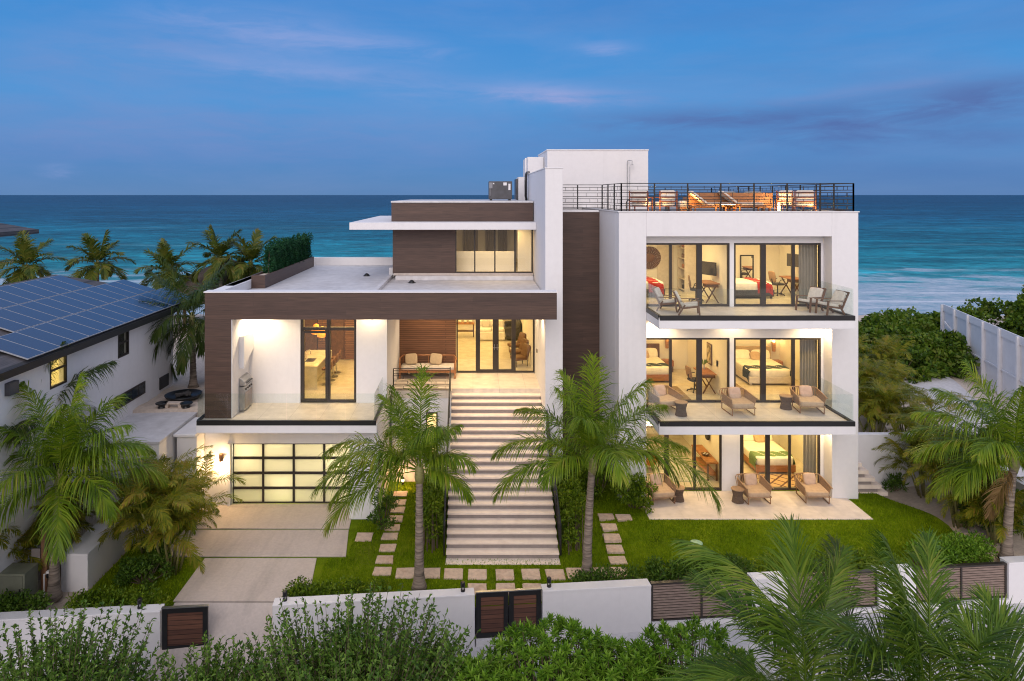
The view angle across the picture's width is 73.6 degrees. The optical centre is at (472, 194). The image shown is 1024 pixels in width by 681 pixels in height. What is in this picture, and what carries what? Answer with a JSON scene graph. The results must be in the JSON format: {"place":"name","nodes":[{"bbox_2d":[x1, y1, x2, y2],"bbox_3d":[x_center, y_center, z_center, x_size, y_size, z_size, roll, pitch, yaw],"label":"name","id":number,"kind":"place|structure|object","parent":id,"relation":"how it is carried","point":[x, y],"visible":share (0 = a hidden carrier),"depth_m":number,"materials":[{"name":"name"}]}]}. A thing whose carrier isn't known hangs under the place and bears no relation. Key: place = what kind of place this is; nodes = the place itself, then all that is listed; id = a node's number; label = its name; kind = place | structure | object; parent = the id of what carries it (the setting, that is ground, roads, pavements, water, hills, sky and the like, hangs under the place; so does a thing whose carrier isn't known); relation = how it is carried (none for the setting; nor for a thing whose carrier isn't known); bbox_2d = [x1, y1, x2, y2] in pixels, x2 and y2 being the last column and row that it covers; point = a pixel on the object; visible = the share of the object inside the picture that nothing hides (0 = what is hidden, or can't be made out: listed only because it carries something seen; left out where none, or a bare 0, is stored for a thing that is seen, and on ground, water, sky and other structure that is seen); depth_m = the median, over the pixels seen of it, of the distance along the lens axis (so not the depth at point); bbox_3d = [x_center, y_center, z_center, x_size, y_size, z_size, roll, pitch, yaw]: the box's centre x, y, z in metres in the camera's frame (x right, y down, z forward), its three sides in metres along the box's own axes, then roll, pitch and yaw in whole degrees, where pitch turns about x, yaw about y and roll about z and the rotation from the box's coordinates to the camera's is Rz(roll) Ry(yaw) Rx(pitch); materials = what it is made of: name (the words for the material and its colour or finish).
{"place":"outdoors","nodes":[
{"label":"outdoors","id":0,"kind":"place"},
{"bbox_2d":[148,505,350,680],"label":"driveway","id":1,"kind":"structure","parent":0,"point":[238,595],"depth_m":20.90,"materials":[{"name":"concrete"}]},
{"bbox_2d":[305,350,331,389],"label":"kitchen island","id":2,"kind":"structure","parent":0,"point":[314,371],"depth_m":27.46,"materials":[{"name":"stone"}]},
{"bbox_2d":[0,195,1023,314],"bbox_3d":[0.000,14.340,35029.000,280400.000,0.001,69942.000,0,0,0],"label":"sea","id":3,"kind":"structure","parent":0,"point":[921,254],"depth_m":267.56,"materials":[{"name":"liquid"}]},
{"bbox_2d":[0,0,1023,194],"label":"sky","id":4,"kind":"structure","parent":0,"point":[98,97],"materials":[{"name":"blue"}]},
{"bbox_2d":[18,313,1023,610],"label":"sand ground","id":5,"kind":"structure","parent":0,"point":[910,497],"depth_m":26.28,"materials":[{"name":"beige sand"}]},
{"bbox_2d":[0,563,37,608],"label":"utility cabinet","id":6,"kind":"object","parent":5,"relation":"on","point":[16,577],"visible":0.51,"depth_m":18.79,"materials":[{"name":"green metal"}]},
{"bbox_2d":[0,588,51,611],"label":"hedge","id":7,"kind":"object","parent":5,"relation":"on","point":[11,603],"visible":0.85,"depth_m":18.31,"materials":[{"name":"green plant"}]},
{"bbox_2d":[0,230,67,284],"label":"dune palm","id":8,"kind":"object","parent":5,"relation":"on","point":[27,252],"visible":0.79,"depth_m":41.67,"materials":[{"name":"green plant"}]},
{"bbox_2d":[0,515,83,591],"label":"areca palm","id":9,"kind":"object","parent":5,"relation":"on","point":[32,542],"visible":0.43,"depth_m":19.37,"materials":[{"name":"green plant"}]},
{"bbox_2d":[2,340,119,500],"bbox_3d":[-13.777,7.863,21.322,4.915,6.956,4.941,0,0,28],"label":"coconut palm","id":10,"kind":"object","parent":5,"relation":"on","point":[112,363],"visible":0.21,"depth_m":21.36,"materials":[{"name":"green plant"}]},
{"bbox_2d":[25,471,109,547],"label":"areca palm","id":11,"kind":"object","parent":5,"relation":"on","point":[83,515],"visible":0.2,"depth_m":20.82,"materials":[{"name":"green plant"}]},
{"bbox_2d":[0,604,164,675],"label":"front wall","id":12,"kind":"structure","parent":5,"relation":"on","point":[150,612],"depth_m":17.85,"materials":[{"name":"white paint"}]},
{"bbox_2d":[161,604,208,649],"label":"wooden gate","id":13,"kind":"structure","parent":12,"relation":"attached to","point":[183,626],"depth_m":18.00,"materials":[{"name":"brown wood"}]},
{"bbox_2d":[0,368,168,602],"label":"coconut palm","id":14,"kind":"object","parent":5,"relation":"on","point":[76,454],"visible":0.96,"depth_m":18.77,"materials":[{"name":"green plant"}]},
{"bbox_2d":[0,275,192,572],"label":"neighbour house","id":15,"kind":"structure","parent":5,"relation":"on","point":[94,323],"depth_m":23.64,"materials":[{"name":"white paint"}]},
{"bbox_2d":[63,229,135,280],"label":"dune palm","id":16,"kind":"object","parent":5,"relation":"on","point":[98,268],"visible":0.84,"depth_m":41.56,"materials":[{"name":"green plant"}]},
{"bbox_2d":[61,505,144,591],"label":"planter wall","id":17,"kind":"structure","parent":5,"relation":"on","point":[87,564],"depth_m":20.08,"materials":[{"name":"white paint"}]},
{"bbox_2d":[89,412,196,527],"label":"cistern block","id":18,"kind":"structure","parent":5,"relation":"on","point":[158,430],"depth_m":24.22,"materials":[{"name":"white paint"}]},
{"bbox_2d":[133,238,200,289],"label":"dune palm","id":19,"kind":"object","parent":5,"relation":"on","point":[164,249],"visible":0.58,"depth_m":41.72,"materials":[{"name":"green plant"}]},
{"bbox_2d":[138,255,234,387],"bbox_3d":[-11.833,5.331,29.353,5.506,5.820,5.085,0,0,0],"label":"coconut palm","id":20,"kind":"object","parent":5,"relation":"on","point":[197,299],"visible":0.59,"depth_m":28.72,"materials":[{"name":"green plant"}]},
{"bbox_2d":[185,224,249,287],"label":"dune palm","id":21,"kind":"object","parent":5,"relation":"on","point":[218,252],"visible":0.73,"depth_m":40.56,"materials":[{"name":"green plant"}]},
{"bbox_2d":[218,228,277,285],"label":"dune palm","id":22,"kind":"object","parent":5,"relation":"on","point":[253,250],"visible":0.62,"depth_m":40.62,"materials":[{"name":"green plant"}]},
{"bbox_2d":[272,588,474,661],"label":"front wall","id":23,"kind":"structure","parent":5,"relation":"on","point":[458,604],"depth_m":18.56,"materials":[{"name":"white paint"}]},
{"bbox_2d":[541,579,650,639],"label":"front wall","id":24,"kind":"structure","parent":5,"relation":"on","point":[615,606],"depth_m":19.04,"materials":[{"name":"white paint"}]},
{"bbox_2d":[475,587,541,646],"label":"wooden gate","id":25,"kind":"structure","parent":24,"relation":"attached to","point":[491,621],"depth_m":18.88,"materials":[{"name":"brown wood"}]},
{"bbox_2d":[858,358,908,400],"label":"areca palm","id":26,"kind":"object","parent":5,"relation":"on","point":[867,371],"visible":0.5,"depth_m":30.03,"materials":[{"name":"green plant"}]},
{"bbox_2d":[858,333,915,382],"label":"areca palm","id":27,"kind":"object","parent":5,"relation":"on","point":[886,350],"visible":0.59,"depth_m":34.19,"materials":[{"name":"green plant"}]},
{"bbox_2d":[858,317,919,345],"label":"sea grape","id":28,"kind":"object","parent":5,"relation":"on","point":[873,329],"visible":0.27,"depth_m":42.20,"materials":[{"name":"green plant"}]},
{"bbox_2d":[858,377,927,431],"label":"areca palm","id":29,"kind":"object","parent":5,"relation":"on","point":[868,403],"visible":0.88,"depth_m":27.56,"materials":[{"name":"green plant"}]},
{"bbox_2d":[858,312,939,334],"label":"sea grape","id":30,"kind":"object","parent":5,"relation":"on","point":[923,325],"visible":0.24,"depth_m":44.50,"materials":[{"name":"green plant"}]},
{"bbox_2d":[858,432,943,489],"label":"garden wall","id":31,"kind":"structure","parent":5,"relation":"on","point":[868,456],"depth_m":26.05,"materials":[{"name":"white paint"}]},
{"bbox_2d":[858,339,949,383],"bbox_3d":[23.812,9.342,38.609,5.553,2.231,4.813,0,0,0],"label":"sea grape","id":32,"kind":"object","parent":5,"relation":"on","point":[930,369],"visible":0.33,"depth_m":37.30,"materials":[{"name":"green plant"}]},
{"bbox_2d":[858,372,971,431],"bbox_3d":[18.299,9.302,28.357,3.870,3.216,4.172,0,0,-43],"label":"areca palm","id":33,"kind":"object","parent":5,"relation":"on","point":[924,398],"visible":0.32,"depth_m":28.14,"materials":[{"name":"green plant"}]},
{"bbox_2d":[872,422,973,497],"bbox_3d":[16.724,9.868,25.233,3.700,2.526,2.972,0,0,24],"label":"areca palm","id":34,"kind":"object","parent":5,"relation":"on","point":[914,442],"visible":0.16,"depth_m":25.30,"materials":[{"name":"green plant"}]},
{"bbox_2d":[903,329,980,378],"bbox_3d":[27.274,9.068,39.341,5.952,2.629,5.208,0,0,0],"label":"sea grape","id":35,"kind":"object","parent":5,"relation":"on","point":[952,346],"visible":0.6,"depth_m":38.32,"materials":[{"name":"green plant"}]},
{"bbox_2d":[880,399,1023,509],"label":"areca palm","id":36,"kind":"object","parent":5,"relation":"on","point":[906,475],"visible":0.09,"depth_m":24.89,"materials":[{"name":"green plant"}]},
{"bbox_2d":[900,358,1023,558],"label":"coconut palm","id":37,"kind":"object","parent":5,"relation":"on","point":[983,453],"visible":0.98,"depth_m":20.87,"materials":[{"name":"green plant"}]},
{"bbox_2d":[902,421,1023,529],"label":"areca palm","id":38,"kind":"object","parent":5,"relation":"on","point":[952,504],"visible":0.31,"depth_m":22.59,"materials":[{"name":"green plant"}]},
{"bbox_2d":[936,479,1023,545],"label":"areca palm","id":39,"kind":"object","parent":5,"relation":"on","point":[977,516],"visible":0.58,"depth_m":21.59,"materials":[{"name":"green plant"}]},
{"bbox_2d":[937,297,1023,334],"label":"sea grape","id":40,"kind":"object","parent":5,"relation":"on","point":[989,309],"visible":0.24,"depth_m":44.24,"materials":[{"name":"green plant"}]},
{"bbox_2d":[940,304,1023,407],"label":"panel fence","id":41,"kind":"object","parent":5,"relation":"on","point":[998,352],"visible":0.69,"depth_m":35.65,"materials":[{"name":"white plastic"}]},
{"bbox_2d":[1002,287,1023,337],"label":"sea grape","id":42,"kind":"object","parent":5,"relation":"on","point":[1016,315],"visible":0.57,"depth_m":39.95,"materials":[{"name":"green plant"}]},
{"bbox_2d":[91,462,971,606],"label":"lawn","id":43,"kind":"structure","parent":0,"point":[322,561],"depth_m":22.06,"materials":[{"name":"green plant"}]},
{"bbox_2d":[63,583,170,609],"bbox_3d":[-9.598,11.034,18.500,2.863,0.763,1.117,0,0,-5],"label":"hedge","id":44,"kind":"object","parent":43,"relation":"on","point":[95,598],"visible":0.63,"depth_m":18.48,"materials":[{"name":"green plant"}]},
{"bbox_2d":[111,542,174,590],"bbox_3d":[-9.641,10.828,19.998,1.801,1.111,1.414,0,0,0],"label":"shrub","id":45,"kind":"object","parent":43,"relation":"on","point":[147,567],"visible":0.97,"depth_m":19.84,"materials":[{"name":"green plant"}]},
{"bbox_2d":[93,453,212,553],"bbox_3d":[-10.438,10.022,21.820,3.128,2.660,3.895,0,0,17],"label":"areca palm","id":46,"kind":"object","parent":43,"relation":"on","point":[135,531],"visible":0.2,"depth_m":21.25,"materials":[{"name":"green plant"}]},
{"bbox_2d":[96,444,245,576],"bbox_3d":[-8.919,9.660,20.330,4.073,3.386,4.391,0,0,-3],"label":"areca palm","id":47,"kind":"object","parent":43,"relation":"on","point":[166,529],"visible":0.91,"depth_m":20.12,"materials":[{"name":"green plant"}]},
{"bbox_2d":[281,573,392,596],"bbox_3d":[-3.754,11.073,19.124,3.126,0.700,1.129,0,0,-5],"label":"hedge","id":48,"kind":"object","parent":43,"relation":"on","point":[298,589],"visible":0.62,"depth_m":19.11,"materials":[{"name":"green plant"}]},
{"bbox_2d":[366,487,399,529],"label":"shrub","id":49,"kind":"object","parent":43,"relation":"on","point":[378,515],"visible":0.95,"depth_m":23.15,"materials":[{"name":"green plant"}]},
{"bbox_2d":[310,363,478,590],"bbox_3d":[-2.223,8.176,19.800,5.002,6.330,4.314,0,0,32],"label":"coconut palm","id":50,"kind":"object","parent":43,"relation":"on","point":[417,446],"visible":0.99,"depth_m":19.44,"materials":[{"name":"green plant"}]},
{"bbox_2d":[413,453,448,552],"bbox_3d":[-1.381,10.399,23.640,1.172,1.882,4.689,0,0,0],"label":"hedge","id":51,"kind":"object","parent":43,"relation":"on","point":[433,510],"visible":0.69,"depth_m":21.91,"materials":[{"name":"green plant"}]},
{"bbox_2d":[173,149,859,564],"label":"house","id":52,"kind":"structure","parent":43,"relation":"on","point":[551,257],"depth_m":25.40,"materials":[{"name":"white paint"}]},
{"bbox_2d":[251,256,313,287],"bbox_3d":[-8.585,3.475,31.500,0.550,0.520,8.400,0,0,0],"label":"planter box","id":53,"kind":"object","parent":52,"relation":"on","point":[262,280],"visible":0.87,"depth_m":29.33,"materials":[{"name":"brown wood"}]},
{"bbox_2d":[261,231,313,273],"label":"planter hedge","id":54,"kind":"object","parent":53,"relation":"in","point":[281,253],"visible":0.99,"depth_m":30.77,"materials":[{"name":"green plant"}]},
{"bbox_2d":[233,444,348,502],"bbox_3d":[-6.565,10.180,25.030,4.470,2.200,0.070,0,0,0],"label":"garage door","id":55,"kind":"structure","parent":52,"relation":"in","point":[272,473],"depth_m":25.03,"materials":[{"name":"white glass"}]},
{"bbox_2d":[302,331,327,400],"bbox_3d":[-5.880,6.365,25.425,0.960,2.610,0.050,0,0,0],"label":"sliding door","id":56,"kind":"structure","parent":52,"relation":"in","point":[303,332],"depth_m":25.40,"materials":[{"name":"brown metal"}]},
{"bbox_2d":[301,320,355,401],"bbox_3d":[-5.380,6.010,25.485,2.080,3.420,0.090,0,0,0],"label":"glass door","id":57,"kind":"structure","parent":52,"relation":"in","point":[328,328],"depth_m":25.45,"materials":[{"name":"brown metal"}]},
{"bbox_2d":[305,320,353,358],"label":"tall cupboards","id":58,"kind":"object","parent":52,"relation":"on","point":[343,340],"visible":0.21,"depth_m":32.08,"materials":[{"name":"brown wood"}]},
{"bbox_2d":[646,343,668,381],"bbox_3d":[7.350,7.165,29.220,1.840,1.150,2.200,0,0,0],"label":"bed","id":59,"kind":"object","parent":52,"relation":"on","point":[657,368],"visible":0.33,"depth_m":28.37,"materials":[{"name":"white fabric"}]},
{"bbox_2d":[646,384,682,413],"bbox_3d":[6.864,7.320,24.593,0.993,0.794,1.060,0,0,-14],"label":"rope armchair","id":60,"kind":"object","parent":52,"relation":"on","point":[662,395],"visible":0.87,"depth_m":24.67,"materials":[{"name":"beige fabric"}]},
{"bbox_2d":[646,338,729,401],"bbox_3d":[7.935,6.520,25.465,3.230,2.400,0.090,0,0,0],"label":"window","id":61,"kind":"structure","parent":52,"relation":"in","point":[698,340],"depth_m":25.42,"materials":[{"name":"brown metal"}]},
{"bbox_2d":[646,243,729,305],"bbox_3d":[7.935,2.965,25.465,3.230,2.350,0.090,0,0,0],"label":"window","id":62,"kind":"structure","parent":52,"relation":"in","point":[698,245],"depth_m":25.42,"materials":[{"name":"brown metal"}]},
{"bbox_2d":[683,193,772,208],"bbox_3d":[10.750,0.285,28.900,3.500,0.840,0.840,0,0,0],"label":"roof sofa","id":63,"kind":"object","parent":52,"relation":"on","point":[735,195],"visible":0.38,"depth_m":28.48,"materials":[{"name":"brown wood"}]},
{"bbox_2d":[719,387,758,415],"bbox_3d":[9.424,7.320,24.291,0.993,0.794,1.060,0,0,-4],"label":"rope armchair","id":64,"kind":"object","parent":52,"relation":"on","point":[733,399],"visible":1,"depth_m":24.28,"materials":[{"name":"beige fabric"}]},
{"bbox_2d":[736,277,773,297],"bbox_3d":[10.980,3.663,28.200,2.200,0.994,1.840,0,0,0],"label":"bed","id":65,"kind":"object","parent":52,"relation":"on","point":[747,286],"visible":0.3,"depth_m":27.38,"materials":[{"name":"grey fabric"}]},
{"bbox_2d":[736,346,790,384],"bbox_3d":[12.100,7.190,28.870,1.940,1.100,2.300,0,0,0],"label":"bed","id":66,"kind":"object","parent":52,"relation":"on","point":[748,364],"visible":0.75,"depth_m":28.26,"materials":[{"name":"beige fabric"}]},
{"bbox_2d":[744,435,795,473],"bbox_3d":[11.950,10.513,28.070,1.740,0.994,2.300,0,0,0],"label":"bed","id":67,"kind":"object","parent":52,"relation":"on","point":[754,452],"visible":0.59,"depth_m":27.35,"materials":[{"name":"white fabric"}]},
{"bbox_2d":[734,338,820,401],"bbox_3d":[11.330,6.520,25.465,3.240,2.400,0.090,0,0,0],"label":"window","id":68,"kind":"structure","parent":52,"relation":"in","point":[762,340],"depth_m":25.42,"materials":[{"name":"brown metal"}]},
{"bbox_2d":[734,243,820,305],"bbox_3d":[11.330,2.965,25.465,3.240,2.350,0.090,0,0,0],"label":"window","id":69,"kind":"structure","parent":52,"relation":"in","point":[762,245],"depth_m":25.42,"materials":[{"name":"brown metal"}]},
{"bbox_2d":[740,435,819,489],"bbox_3d":[11.430,9.790,25.465,3.000,2.400,0.090,0,0,0],"label":"window","id":70,"kind":"structure","parent":52,"relation":"in","point":[767,437],"depth_m":25.42,"materials":[{"name":"brown metal"}]},
{"bbox_2d":[799,245,816,303],"bbox_3d":[12.630,2.983,25.750,0.800,2.314,0.090,0,0,0],"label":"curtain","id":71,"kind":"object","parent":52,"relation":"hanging from","point":[807,266],"visible":0.66,"depth_m":25.75,"materials":[{"name":"grey fabric"}]},
{"bbox_2d":[800,340,816,395],"bbox_3d":[12.650,6.533,25.750,0.760,2.374,0.090,0,0,0],"label":"curtain","id":72,"kind":"object","parent":52,"relation":"hanging from","point":[808,362],"visible":0.71,"depth_m":25.76,"materials":[{"name":"grey fabric"}]},
{"bbox_2d":[789,385,827,413],"bbox_3d":[12.011,7.320,24.492,0.993,0.794,1.060,0,0,8],"label":"rope armchair","id":73,"kind":"object","parent":52,"relation":"on","point":[805,397],"visible":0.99,"depth_m":24.46,"materials":[{"name":"beige fabric"}]},
{"bbox_2d":[550,463,585,554],"bbox_3d":[3.245,10.380,23.328,1.246,1.919,4.207,0,0,0],"label":"hedge","id":74,"kind":"object","parent":43,"relation":"on","point":[572,504],"visible":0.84,"depth_m":21.93,"materials":[{"name":"green plant"}]},
{"bbox_2d":[565,562,646,581],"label":"hedge","id":75,"kind":"object","parent":43,"relation":"on","point":[583,576],"visible":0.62,"depth_m":19.84,"materials":[{"name":"green plant"}]},
{"bbox_2d":[490,350,724,581],"bbox_3d":[3.578,7.971,20.069,6.031,6.702,5.313,0,0,-25],"label":"coconut palm","id":76,"kind":"object","parent":43,"relation":"on","point":[592,434],"visible":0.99,"depth_m":20.00,"materials":[{"name":"green plant"}]},
{"bbox_2d":[609,472,658,513],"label":"shrub","id":77,"kind":"object","parent":43,"relation":"on","point":[636,497],"visible":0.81,"depth_m":23.86,"materials":[{"name":"green plant"}]},
{"bbox_2d":[639,552,756,580],"bbox_3d":[6.662,11.008,20.086,3.583,0.777,1.142,0,0,-5],"label":"hedge","id":78,"kind":"object","parent":43,"relation":"on","point":[656,571],"visible":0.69,"depth_m":19.95,"materials":[{"name":"green plant"}]},
{"bbox_2d":[642,491,872,519],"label":"patio","id":79,"kind":"structure","parent":43,"relation":"on","point":[786,503],"depth_m":23.98,"materials":[{"name":"stone"}]},
{"bbox_2d":[645,473,677,503],"bbox_3d":[6.728,10.600,24.692,0.993,0.794,1.060,0,0,-8],"label":"rope armchair","id":80,"kind":"object","parent":79,"relation":"on","point":[666,490],"visible":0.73,"depth_m":24.59,"materials":[{"name":"beige fabric"}]},
{"bbox_2d":[735,473,773,504],"bbox_3d":[10.153,10.600,24.691,0.993,0.794,1.060,0,0,-3],"label":"rope armchair","id":81,"kind":"object","parent":79,"relation":"on","point":[753,487],"visible":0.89,"depth_m":24.66,"materials":[{"name":"beige fabric"}]},
{"bbox_2d":[793,472,832,503],"bbox_3d":[12.296,10.600,24.741,0.993,0.794,1.060,0,0,4],"label":"rope armchair","id":82,"kind":"object","parent":79,"relation":"on","point":[808,486],"visible":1,"depth_m":24.74,"materials":[{"name":"beige fabric"}]},
{"bbox_2d":[748,545,904,572],"bbox_3d":[10.461,11.030,20.432,4.860,0.790,1.152,0,0,-5],"label":"hedge","id":83,"kind":"object","parent":43,"relation":"on","point":[859,553],"visible":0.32,"depth_m":20.43,"materials":[{"name":"green plant"}]},
{"bbox_2d":[858,461,887,495],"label":"garden steps","id":84,"kind":"structure","parent":43,"relation":"on","point":[867,482],"depth_m":25.25,"materials":[{"name":"concrete"}]},
{"bbox_2d":[903,530,997,565],"bbox_3d":[14.593,10.861,20.877,2.903,1.053,1.136,0,0,-5],"label":"hedge","id":85,"kind":"object","parent":43,"relation":"on","point":[962,547],"visible":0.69,"depth_m":20.70,"materials":[{"name":"green plant"}]},
{"bbox_2d":[121,603,1023,680],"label":"street","id":86,"kind":"structure","parent":0,"point":[635,635],"depth_m":18.61,"materials":[{"name":"grey asphalt"}]},
{"bbox_2d":[0,598,185,680],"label":"twiggy shrub","id":87,"kind":"object","parent":86,"relation":"on","point":[67,656],"visible":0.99,"depth_m":14.28,"materials":[{"name":"green plant"}]},
{"bbox_2d":[138,630,284,680],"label":"twiggy shrub","id":88,"kind":"object","parent":86,"relation":"on","point":[206,671],"visible":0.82,"depth_m":14.54,"materials":[{"name":"green plant"}]},
{"bbox_2d":[219,582,500,680],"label":"twiggy shrub","id":89,"kind":"object","parent":86,"relation":"on","point":[372,657],"visible":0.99,"depth_m":14.27,"materials":[{"name":"green plant"}]},
{"bbox_2d":[435,647,517,680],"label":"rosette shrub","id":90,"kind":"object","parent":86,"relation":"on","point":[469,665],"visible":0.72,"depth_m":13.98,"materials":[{"name":"green plant"}]},
{"bbox_2d":[474,611,627,680],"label":"rosette shrub","id":91,"kind":"object","parent":86,"relation":"on","point":[556,668],"visible":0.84,"depth_m":14.37,"materials":[{"name":"green plant"}]},
{"bbox_2d":[569,632,673,680],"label":"rosette shrub","id":92,"kind":"object","parent":86,"relation":"on","point":[635,669],"visible":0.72,"depth_m":14.06,"materials":[{"name":"green plant"}]},
{"bbox_2d":[617,612,761,680],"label":"shrub","id":93,"kind":"object","parent":86,"relation":"on","point":[681,631],"visible":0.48,"depth_m":14.51,"materials":[{"name":"green plant"}]},
{"bbox_2d":[650,576,751,630],"bbox_3d":[6.475,11.885,19.404,2.932,1.910,0.320,0,0,-5],"label":"louvred fence","id":94,"kind":"object","parent":86,"relation":"on","point":[672,602],"visible":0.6,"depth_m":19.32,"materials":[{"name":"wood"}]},
{"bbox_2d":[652,512,950,680],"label":"coconut palm","id":95,"kind":"object","parent":86,"relation":"on","point":[713,668],"visible":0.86,"depth_m":11.95,"materials":[{"name":"green plant"}]},
{"bbox_2d":[787,569,879,614],"bbox_3d":[10.375,11.875,19.757,2.731,1.930,0.320,0,0,-5],"label":"louvred fence","id":96,"kind":"object","parent":86,"relation":"on","point":[866,587],"visible":0.16,"depth_m":19.79,"materials":[{"name":"wood"}]},
{"bbox_2d":[729,531,964,680],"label":"coconut palm","id":97,"kind":"object","parent":86,"relation":"on","point":[835,544],"visible":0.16,"depth_m":13.19,"materials":[{"name":"green plant"}]},
{"bbox_2d":[756,525,1023,680],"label":"coconut palm","id":98,"kind":"object","parent":86,"relation":"on","point":[898,597],"visible":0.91,"depth_m":11.44,"materials":[{"name":"green plant"}]},
{"bbox_2d":[888,581,1023,680],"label":"coconut palm","id":99,"kind":"object","parent":86,"relation":"on","point":[969,634],"visible":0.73,"depth_m":11.51,"materials":[{"name":"green plant"}]},
{"bbox_2d":[914,561,1009,609],"bbox_3d":[14.345,11.865,20.116,2.872,1.950,0.320,0,0,-5],"label":"louvred fence","id":100,"kind":"object","parent":86,"relation":"on","point":[993,575],"visible":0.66,"depth_m":20.12,"materials":[{"name":"brown wood"}]},
{"bbox_2d":[999,556,1023,603],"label":"front wall","id":101,"kind":"structure","parent":86,"relation":"on","point":[1015,578],"depth_m":20.15,"materials":[{"name":"white paint"}]},
{"bbox_2d":[657,245,673,287],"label":"wall","id":102,"kind":"structure","parent":0,"point":[663,270],"depth_m":30.34,"materials":[{"name":"beige paint"}]},
{"bbox_2d":[678,245,695,291],"bbox_3d":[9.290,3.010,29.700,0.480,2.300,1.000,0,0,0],"label":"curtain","id":103,"kind":"object","parent":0,"point":[686,260],"visible":0.85,"depth_m":29.20,"materials":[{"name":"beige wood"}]},
{"bbox_2d":[903,375,1023,479],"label":"path","id":104,"kind":"structure","parent":0,"point":[949,384],"depth_m":34.99,"materials":[{"name":"concrete"}]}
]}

